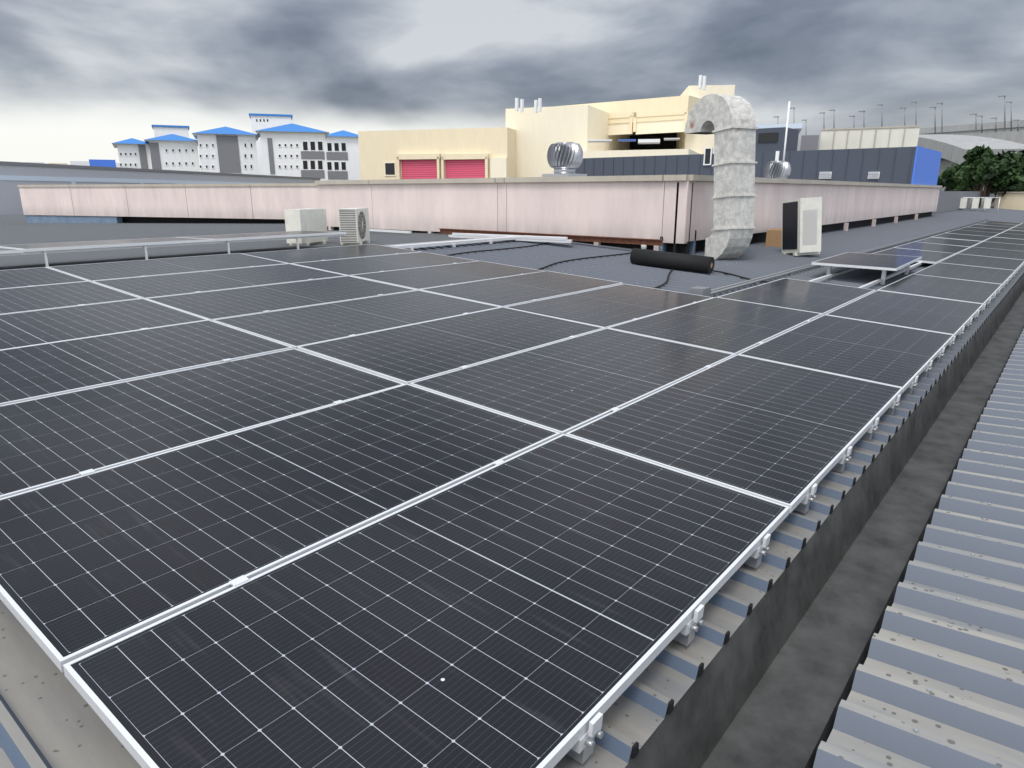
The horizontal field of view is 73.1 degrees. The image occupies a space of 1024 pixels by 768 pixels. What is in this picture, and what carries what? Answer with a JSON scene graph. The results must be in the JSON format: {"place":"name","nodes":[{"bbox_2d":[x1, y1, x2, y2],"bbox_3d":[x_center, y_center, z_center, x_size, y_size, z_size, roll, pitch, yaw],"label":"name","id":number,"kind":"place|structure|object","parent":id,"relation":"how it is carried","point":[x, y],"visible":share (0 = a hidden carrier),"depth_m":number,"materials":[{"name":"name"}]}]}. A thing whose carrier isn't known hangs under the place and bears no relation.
{"place":"outdoors","nodes":[
{"label":"outdoors","id":0,"kind":"place"},
{"bbox_2d":[0,161,320,214],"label":"grey panel building","id":1,"kind":"structure","parent":0,"point":[13,175],"depth_m":60.77,"materials":[{"name":"grey metal"}]},
{"bbox_2d":[0,215,471,269],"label":"roof sheet","id":2,"kind":"object","parent":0,"point":[16,229],"depth_m":15.15,"materials":[{"name":"grey metal"}]},
{"bbox_2d":[17,183,318,222],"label":"parapet wall","id":3,"kind":"structure","parent":2,"relation":"on","point":[177,203],"depth_m":25.98,"materials":[{"name":"concrete"}]},
{"bbox_2d":[0,234,345,266],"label":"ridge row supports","id":4,"kind":"object","parent":2,"relation":"on","point":[107,248],"visible":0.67,"depth_m":9.04,"materials":[{"name":"silver metal"}]},
{"bbox_2d":[0,248,22,253],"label":"pipe","id":5,"kind":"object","parent":4,"relation":"on","point":[5,250],"depth_m":7.87,"materials":[{"name":"silver metal"}]},
{"bbox_2d":[0,237,212,251],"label":"pipe","id":6,"kind":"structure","parent":4,"relation":"on","point":[90,244],"depth_m":8.88,"materials":[{"name":"grey metal"}]},
{"bbox_2d":[182,231,345,241],"bbox_3d":[-3.886,-2.336,10.865,1.134,0.037,2.278,11,19,37],"label":"pipe","id":7,"kind":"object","parent":4,"relation":"on","point":[232,237],"depth_m":10.65,"materials":[{"name":"silver metal"}]},
{"bbox_2d":[284,208,327,245],"bbox_3d":[-3.699,-2.832,12.463,0.380,0.630,0.804,5,16,18],"label":"ac unit","id":8,"kind":"object","parent":2,"relation":"on","point":[312,219],"visible":0.87,"depth_m":12.22,"materials":[{"name":"grey metal"}]},
{"bbox_2d":[338,208,369,244],"bbox_3d":[-2.856,-2.863,12.544,0.380,0.630,0.804,1,16,4],"label":"ac unit","id":9,"kind":"object","parent":2,"relation":"on","point":[354,224],"visible":1,"depth_m":12.21,"materials":[{"name":"grey metal"}]},
{"bbox_2d":[369,229,571,242],"bbox_3d":[-1.521,-3.241,14.904,6.900,0.085,0.568,12,20,37],"label":"spare rail bundle","id":10,"kind":"object","parent":2,"relation":"on","point":[555,239],"visible":0.83,"depth_m":13.60,"materials":[{"name":"silver metal"}]},
{"bbox_2d":[328,214,917,253],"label":"fascia upstand posts","id":11,"kind":"object","parent":2,"relation":"on","point":[692,245],"visible":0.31,"depth_m":12.76,"materials":[{"name":"metal"}]},
{"bbox_2d":[0,205,1023,767],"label":"roof sheet","id":12,"kind":"object","parent":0,"point":[50,717],"visible":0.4,"depth_m":2.54,"materials":[{"name":"grey metal"}]},
{"bbox_2d":[382,237,486,246],"bbox_3d":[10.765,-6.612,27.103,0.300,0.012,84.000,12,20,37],"label":"pipe","id":13,"kind":"object","parent":12,"relation":"on","point":[428,242],"depth_m":12.46,"materials":[{"name":"grey metal"}]},
{"bbox_2d":[390,235,531,249],"bbox_3d":[-0.787,-2.560,12.565,0.240,0.115,3.600,12,20,37],"label":"cable tray","id":14,"kind":"object","parent":12,"relation":"on","point":[442,243],"visible":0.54,"depth_m":12.14,"materials":[{"name":"silver metal"}]},
{"bbox_2d":[315,175,692,253],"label":"parapet wall","id":15,"kind":"structure","parent":12,"relation":"on","point":[639,206],"depth_m":14.30,"materials":[{"name":"beige metal"}]},
{"bbox_2d":[0,253,1023,763],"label":"panel clamps","id":16,"kind":"object","parent":12,"relation":"on","point":[582,749],"visible":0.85,"depth_m":2.64,"materials":[{"name":"silver metal"}]},
{"bbox_2d":[809,262,923,287],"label":"mounting rails","id":17,"kind":"object","parent":16,"relation":"attached to","point":[872,283],"depth_m":10.30,"materials":[{"name":"silver metal"}]},
{"bbox_2d":[0,267,87,288],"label":"solar panel","id":18,"kind":"object","parent":17,"relation":"on","point":[16,278],"visible":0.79,"depth_m":6.96,"materials":[{"name":"black glass"}]},
{"bbox_2d":[0,281,141,314],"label":"solar panel","id":19,"kind":"object","parent":17,"relation":"on","point":[30,298],"visible":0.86,"depth_m":6.17,"materials":[{"name":"black glass"}]},
{"bbox_2d":[0,298,207,349],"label":"solar panel","id":20,"kind":"object","parent":17,"relation":"on","point":[27,328],"visible":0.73,"depth_m":5.35,"materials":[{"name":"black glass"}]},
{"bbox_2d":[0,320,292,404],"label":"solar panel","id":21,"kind":"object","parent":17,"relation":"on","point":[42,370],"visible":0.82,"depth_m":4.47,"materials":[{"name":"black glass"}]},
{"bbox_2d":[48,253,287,281],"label":"solar panel","id":22,"kind":"object","parent":17,"relation":"on","point":[119,270],"visible":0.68,"depth_m":7.97,"materials":[{"name":"black glass"}]},
{"bbox_2d":[0,348,403,498],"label":"solar panel","id":23,"kind":"object","parent":17,"relation":"on","point":[47,440],"visible":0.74,"depth_m":3.58,"materials":[{"name":"black glass"}]},
{"bbox_2d":[92,264,346,298],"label":"solar panel","id":24,"kind":"object","parent":17,"relation":"on","point":[173,284],"visible":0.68,"depth_m":7.28,"materials":[{"name":"black glass"}]},
{"bbox_2d":[0,384,559,672],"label":"solar panel","id":25,"kind":"object","parent":17,"relation":"on","point":[89,563],"visible":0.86,"depth_m":2.64,"materials":[{"name":"black glass"}]},
{"bbox_2d":[145,276,416,320],"bbox_3d":[-2.158,-0.865,6.767,1.134,0.036,2.278,16,22,36],"label":"solar panel","id":26,"kind":"object","parent":17,"relation":"on","point":[218,304],"visible":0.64,"depth_m":6.59,"materials":[{"name":"black glass"}]},
{"bbox_2d":[241,244,420,263],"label":"solar panel","id":27,"kind":"object","parent":17,"relation":"on","point":[318,254],"visible":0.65,"depth_m":9.73,"materials":[{"name":"black glass"}]},
{"bbox_2d":[212,290,499,348],"bbox_3d":[-1.258,-0.609,6.089,1.134,0.038,2.278,16,22,36],"label":"solar panel","id":28,"kind":"object","parent":17,"relation":"on","point":[295,328],"visible":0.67,"depth_m":5.89,"materials":[{"name":"black glass"}]},
{"bbox_2d":[291,252,476,275],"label":"solar panel","id":29,"kind":"object","parent":17,"relation":"on","point":[358,265],"visible":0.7,"depth_m":9.04,"materials":[{"name":"black glass"}]},
{"bbox_2d":[63,434,789,767],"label":"solar panel","id":30,"kind":"object","parent":17,"relation":"on","point":[536,606],"visible":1,"depth_m":2.00,"materials":[{"name":"black glass"}]},
{"bbox_2d":[350,261,542,289],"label":"solar panel","id":31,"kind":"object","parent":17,"relation":"on","point":[419,278],"visible":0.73,"depth_m":8.33,"materials":[{"name":"black glass"}]},
{"bbox_2d":[297,307,604,383],"bbox_3d":[-0.363,-0.356,5.407,1.134,0.037,2.278,16,22,36],"label":"solar panel","id":32,"kind":"object","parent":17,"relation":"on","point":[408,354],"visible":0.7,"depth_m":5.17,"materials":[{"name":"black glass"}]},
{"bbox_2d":[420,271,622,306],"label":"solar panel","id":33,"kind":"object","parent":17,"relation":"on","point":[514,290],"visible":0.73,"depth_m":7.64,"materials":[{"name":"black glass"}]},
{"bbox_2d":[410,328,734,434],"bbox_3d":[0.533,-0.098,4.727,1.134,0.035,2.278,16,22,36],"label":"solar panel","id":34,"kind":"object","parent":17,"relation":"on","point":[565,386],"visible":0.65,"depth_m":4.47,"materials":[{"name":"black glass"}]},
{"bbox_2d":[506,284,713,327],"bbox_3d":[1.078,-0.829,7.130,1.134,0.036,2.278,16,22,36],"label":"solar panel","id":35,"kind":"object","parent":17,"relation":"on","point":[607,307],"visible":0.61,"depth_m":6.97,"materials":[{"name":"black glass"}]},
{"bbox_2d":[608,297,821,354],"bbox_3d":[1.974,-0.580,6.450,1.134,0.035,2.278,16,22,36],"label":"solar panel","id":36,"kind":"object","parent":17,"relation":"on","point":[731,326],"visible":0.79,"depth_m":6.26,"materials":[{"name":"black glass"}]},
{"bbox_2d":[566,354,902,512],"bbox_3d":[1.428,0.156,4.046,1.134,0.038,2.278,16,22,36],"label":"solar panel","id":37,"kind":"object","parent":17,"relation":"on","point":[785,434],"visible":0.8,"depth_m":3.75,"materials":[{"name":"black glass"}]},
{"bbox_2d":[718,278,874,314],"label":"solar panel","id":38,"kind":"object","parent":17,"relation":"on","point":[817,297],"visible":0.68,"depth_m":8.04,"materials":[{"name":"black glass"}]},
{"bbox_2d":[738,315,953,392],"bbox_3d":[2.869,-0.320,5.770,1.134,0.035,2.278,16,22,36],"label":"solar panel","id":39,"kind":"object","parent":17,"relation":"on","point":[896,356],"visible":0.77,"depth_m":5.56,"materials":[{"name":"black glass"}]},
{"bbox_2d":[825,290,983,335],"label":"solar panel","id":40,"kind":"object","parent":17,"relation":"on","point":[945,316],"visible":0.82,"depth_m":7.33,"materials":[{"name":"black glass"}]},
{"bbox_2d":[872,248,955,263],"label":"solar panel","id":41,"kind":"object","parent":17,"relation":"on","point":[933,257],"visible":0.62,"depth_m":13.39,"materials":[{"name":"black glass"}]},
{"bbox_2d":[894,242,969,253],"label":"solar panel","id":42,"kind":"object","parent":17,"relation":"on","point":[935,247],"visible":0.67,"depth_m":14.99,"materials":[{"name":"black glass"}]},
{"bbox_2d":[878,274,1001,305],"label":"solar panel","id":43,"kind":"object","parent":17,"relation":"on","point":[952,289],"visible":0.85,"depth_m":9.07,"materials":[{"name":"black glass"}]},
{"bbox_2d":[915,237,981,246],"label":"solar panel","id":44,"kind":"object","parent":17,"relation":"on","point":[958,242],"visible":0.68,"depth_m":16.73,"materials":[{"name":"black glass"}]},
{"bbox_2d":[932,233,991,241],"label":"solar panel","id":45,"kind":"object","parent":17,"relation":"on","point":[964,237],"visible":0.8,"depth_m":18.42,"materials":[{"name":"black glass"}]},
{"bbox_2d":[914,263,1015,285],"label":"solar panel","id":46,"kind":"object","parent":17,"relation":"on","point":[977,273],"visible":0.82,"depth_m":10.84,"materials":[{"name":"black glass"}]},
{"bbox_2d":[946,230,999,236],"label":"solar panel","id":47,"kind":"object","parent":17,"relation":"on","point":[979,233],"visible":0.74,"depth_m":20.16,"materials":[{"name":"black glass"}]},
{"bbox_2d":[957,227,1006,232],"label":"solar panel","id":48,"kind":"object","parent":17,"relation":"on","point":[984,230],"visible":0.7,"depth_m":21.93,"materials":[{"name":"black glass"}]},
{"bbox_2d":[968,224,1012,229],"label":"solar panel","id":49,"kind":"object","parent":17,"relation":"on","point":[991,227],"visible":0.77,"depth_m":23.63,"materials":[{"name":"black glass"}]},
{"bbox_2d":[976,222,1017,226],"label":"solar panel","id":50,"kind":"object","parent":17,"relation":"on","point":[998,224],"visible":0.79,"depth_m":25.36,"materials":[{"name":"black glass"}]},
{"bbox_2d":[985,221,1021,224],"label":"solar panel","id":51,"kind":"object","parent":17,"relation":"on","point":[1001,222],"visible":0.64,"depth_m":27.06,"materials":[{"name":"black glass"}]},
{"bbox_2d":[938,254,1023,270],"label":"solar panel","id":52,"kind":"object","parent":16,"relation":"on","point":[988,262],"visible":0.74,"depth_m":12.56,"materials":[{"name":"black glass"}]},
{"bbox_2d":[957,247,1023,259],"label":"solar panel","id":53,"kind":"object","parent":16,"relation":"on","point":[998,253],"visible":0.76,"depth_m":14.31,"materials":[{"name":"black glass"}]},
{"bbox_2d":[994,233,1023,238],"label":"solar panel","id":54,"kind":"object","parent":16,"relation":"on","point":[1007,235],"visible":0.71,"depth_m":19.62,"materials":[{"name":"black glass"}]},
{"bbox_2d":[1009,227,1023,230],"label":"solar panel","id":55,"kind":"object","parent":16,"relation":"on","point":[1017,229],"visible":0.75,"depth_m":23.05,"materials":[{"name":"black glass"}]},
{"bbox_2d":[438,228,662,245],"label":"rusty beam","id":56,"kind":"structure","parent":12,"relation":"on","point":[642,241],"depth_m":13.28,"materials":[{"name":"metal"}]},
{"bbox_2d":[446,242,768,288],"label":"loose cables","id":57,"kind":"object","parent":12,"relation":"on","point":[663,284],"visible":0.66,"depth_m":11.08,"materials":[{"name":"black rubber"}]},
{"bbox_2d":[630,248,714,273],"bbox_3d":[2.443,-1.893,10.600,1.286,0.321,0.250,11,19,34],"label":"membrane roll","id":58,"kind":"object","parent":12,"relation":"on","point":[680,261],"visible":1,"depth_m":10.48,"materials":[{"name":"black rubber"}]},
{"bbox_2d":[684,94,757,259],"bbox_3d":[3.613,-3.559,12.071,0.570,2.792,1.361,-8,17,-26],"label":"gooseneck duct","id":59,"kind":"object","parent":12,"relation":"on","point":[728,122],"visible":0.98,"depth_m":11.63,"materials":[{"name":"silver metal"}]},
{"bbox_2d":[473,244,1023,731],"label":"roof screws","id":60,"kind":"object","parent":12,"relation":"attached to","point":[977,536],"visible":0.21,"depth_m":2.91,"materials":[{"name":"silver metal"}]},
{"bbox_2d":[765,228,781,247],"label":"cardboard boxes","id":61,"kind":"object","parent":12,"relation":"on","point":[773,237],"visible":0.36,"depth_m":14.68,"materials":[{"name":"brown cardboard"}]},
{"bbox_2d":[782,197,821,255],"bbox_3d":[5.537,-3.004,13.225,0.520,1.050,0.626,-6,11,-9],"label":"air conditioner unit","id":62,"kind":"object","parent":12,"relation":"on","point":[801,225],"visible":1,"depth_m":12.98,"materials":[{"name":"grey metal"}]},
{"bbox_2d":[673,175,941,252],"bbox_3d":[11.485,-5.630,22.407,0.290,1.727,26.950,12,20,37],"label":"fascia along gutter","id":63,"kind":"object","parent":12,"relation":"on","point":[856,204],"visible":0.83,"depth_m":18.58,"materials":[{"name":"beige metal"}]},
{"bbox_2d":[689,219,988,296],"bbox_3d":[11.797,-4.256,19.628,0.180,0.125,30.900,12,20,37],"label":"cable tray","id":64,"kind":"object","parent":12,"relation":"on","point":[702,291],"visible":0.8,"depth_m":10.06,"materials":[{"name":"grey metal"}]},
{"bbox_2d":[826,265,909,284],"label":"panel support legs","id":65,"kind":"object","parent":12,"relation":"on","point":[883,276],"visible":0.39,"depth_m":10.38,"materials":[{"name":"silver metal"}]},
{"bbox_2d":[811,252,921,270],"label":"solar panel","id":66,"kind":"object","parent":65,"relation":"on","point":[874,261],"visible":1,"depth_m":10.56,"materials":[{"name":"black glass"}]},
{"bbox_2d":[932,191,995,212],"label":"parapet wall","id":67,"kind":"structure","parent":12,"relation":"on","point":[948,200],"depth_m":40.03,"materials":[{"name":"grey"}]},
{"bbox_2d":[542,142,586,176],"bbox_3d":[1.382,-5.306,18.183,0.940,1.978,0.934,12,20,37],"label":"turbine vent","id":68,"kind":"object","parent":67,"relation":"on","point":[560,155],"visible":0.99,"depth_m":17.79,"materials":[{"name":"silver metal"}]},
{"bbox_2d":[575,127,941,184],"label":"building","id":69,"kind":"structure","parent":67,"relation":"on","point":[918,165],"depth_m":30.49,"materials":[{"name":"grey metal"}]},
{"bbox_2d":[783,101,790,160],"bbox_3d":[8.579,-7.627,21.667,0.055,2.300,0.055,-8,18,-27],"label":"vent pipe","id":70,"kind":"object","parent":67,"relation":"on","point":[786,130],"visible":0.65,"depth_m":21.56,"materials":[{"name":"white plastic"}]},
{"bbox_2d":[756,123,919,150],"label":"building","id":71,"kind":"structure","parent":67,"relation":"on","point":[869,137],"depth_m":48.90,"materials":[{"name":"painted steel"}]},
{"bbox_2d":[959,197,999,210],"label":"air conditioner units","id":72,"kind":"object","parent":12,"relation":"on","point":[985,202],"visible":0.44,"depth_m":42.07,"materials":[{"name":"grey metal"}]},
{"bbox_2d":[972,241,1023,250],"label":"solar panel","id":73,"kind":"object","parent":12,"relation":"on","point":[1004,246],"visible":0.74,"depth_m":16.12,"materials":[{"name":"black glass"}]},
{"bbox_2d":[985,237,1023,244],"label":"solar panel","id":74,"kind":"object","parent":12,"relation":"on","point":[1007,240],"visible":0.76,"depth_m":17.84,"materials":[{"name":"black glass"}]},
{"bbox_2d":[994,192,1023,209],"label":"wall","id":75,"kind":"structure","parent":12,"relation":"on","point":[1012,200],"depth_m":48.52,"materials":[{"name":"paint"}]},
{"bbox_2d":[1003,230,1023,234],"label":"solar panel","id":76,"kind":"object","parent":12,"relation":"on","point":[1014,232],"visible":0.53,"depth_m":21.43,"materials":[{"name":"black glass"}]},
{"bbox_2d":[0,0,1023,174],"label":"sky","id":77,"kind":"structure","parent":0,"point":[79,78],"materials":[{"name":"grey"}]},
{"bbox_2d":[358,85,734,179],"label":"building","id":78,"kind":"structure","parent":0,"point":[519,144],"depth_m":89.13,"materials":[{"name":"beige paint"}]},
{"bbox_2d":[515,75,706,112],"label":"vents","id":79,"kind":"object","parent":78,"relation":"on","point":[538,102],"visible":1,"depth_m":68.39,"materials":[{"name":"white plastic"}]},
{"bbox_2d":[588,138,679,143],"bbox_3d":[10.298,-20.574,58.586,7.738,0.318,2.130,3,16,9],"label":"parked cars","id":80,"kind":"object","parent":78,"relation":"in","point":[648,141],"visible":1,"depth_m":57.93,"materials":[{"name":"multicoloured metal"}]},
{"bbox_2d":[764,161,790,178],"bbox_3d":[8.265,-6.015,21.711,0.800,1.890,0.795,12,20,37],"label":"turbine vent","id":81,"kind":"object","parent":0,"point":[777,169],"visible":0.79,"depth_m":21.29,"materials":[{"name":"silver metal"}]},
{"bbox_2d":[625,275,1023,767],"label":"box gutter","id":82,"kind":"object","parent":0,"point":[771,687],"depth_m":2.79,"materials":[{"name":"metal"}]},
{"bbox_2d":[631,273,1023,758],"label":"rib end caps","id":83,"kind":"object","parent":82,"relation":"on","point":[635,748],"visible":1,"depth_m":2.68,"materials":[{"name":"black metal"}]},
{"bbox_2d":[813,329,1023,767],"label":"roof sheet","id":84,"kind":"object","parent":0,"point":[967,711],"visible":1,"depth_m":2.29,"materials":[{"name":"grey metal"}]},
{"label":"ground","id":85,"kind":"structure","parent":0,"visible":0},
{"bbox_2d":[26,159,119,166],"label":"distant building","id":86,"kind":"structure","parent":85,"relation":"on","point":[102,163],"depth_m":250.32,"materials":[{"name":"grey"}]},
{"bbox_2d":[112,138,151,168],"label":"apartment","id":87,"kind":"structure","parent":85,"relation":"on","point":[133,153],"depth_m":126.28,"materials":[{"name":"grey paint"}]},
{"bbox_2d":[144,134,199,171],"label":"apartment","id":88,"kind":"structure","parent":85,"relation":"on","point":[173,152],"depth_m":125.58,"materials":[{"name":"grey paint"}]},
{"bbox_2d":[152,125,188,137],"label":"building","id":89,"kind":"structure","parent":88,"relation":"on","point":[163,130],"depth_m":161.65,"materials":[{"name":"white"}]},
{"bbox_2d":[192,126,259,174],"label":"apartment","id":90,"kind":"structure","parent":85,"relation":"on","point":[225,149],"depth_m":123.44,"materials":[{"name":"grey paint"}]},
{"bbox_2d":[249,113,292,174],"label":"building","id":91,"kind":"structure","parent":85,"relation":"on","point":[261,121],"depth_m":155.53,"materials":[{"name":"white paint"}]},
{"bbox_2d":[255,123,329,180],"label":"apartment","id":92,"kind":"structure","parent":85,"relation":"on","point":[293,150],"depth_m":121.53,"materials":[{"name":"grey paint"}]},
{"bbox_2d":[325,130,360,179],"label":"apartment","id":93,"kind":"structure","parent":85,"relation":"on","point":[342,154],"depth_m":147.80,"materials":[{"name":"grey paint"}]},
{"bbox_2d":[937,163,974,190],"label":"tree","id":94,"kind":"object","parent":85,"relation":"on","point":[946,179],"visible":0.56,"depth_m":64.30,"materials":[{"name":"green plant"}]},
{"bbox_2d":[917,120,1023,191],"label":"concrete viaduct","id":95,"kind":"object","parent":85,"relation":"on","point":[953,144],"visible":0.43,"depth_m":104.63,"materials":[{"name":"grey concrete"}]},
{"bbox_2d":[776,95,1018,134],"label":"light poles","id":96,"kind":"object","parent":95,"relation":"on","point":[975,114],"visible":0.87,"depth_m":105.94,"materials":[{"name":"grey metal"}]},
{"bbox_2d":[954,145,1023,206],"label":"tree","id":97,"kind":"object","parent":85,"relation":"on","point":[987,169],"visible":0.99,"depth_m":48.82,"materials":[{"name":"green plant"}]}
]}

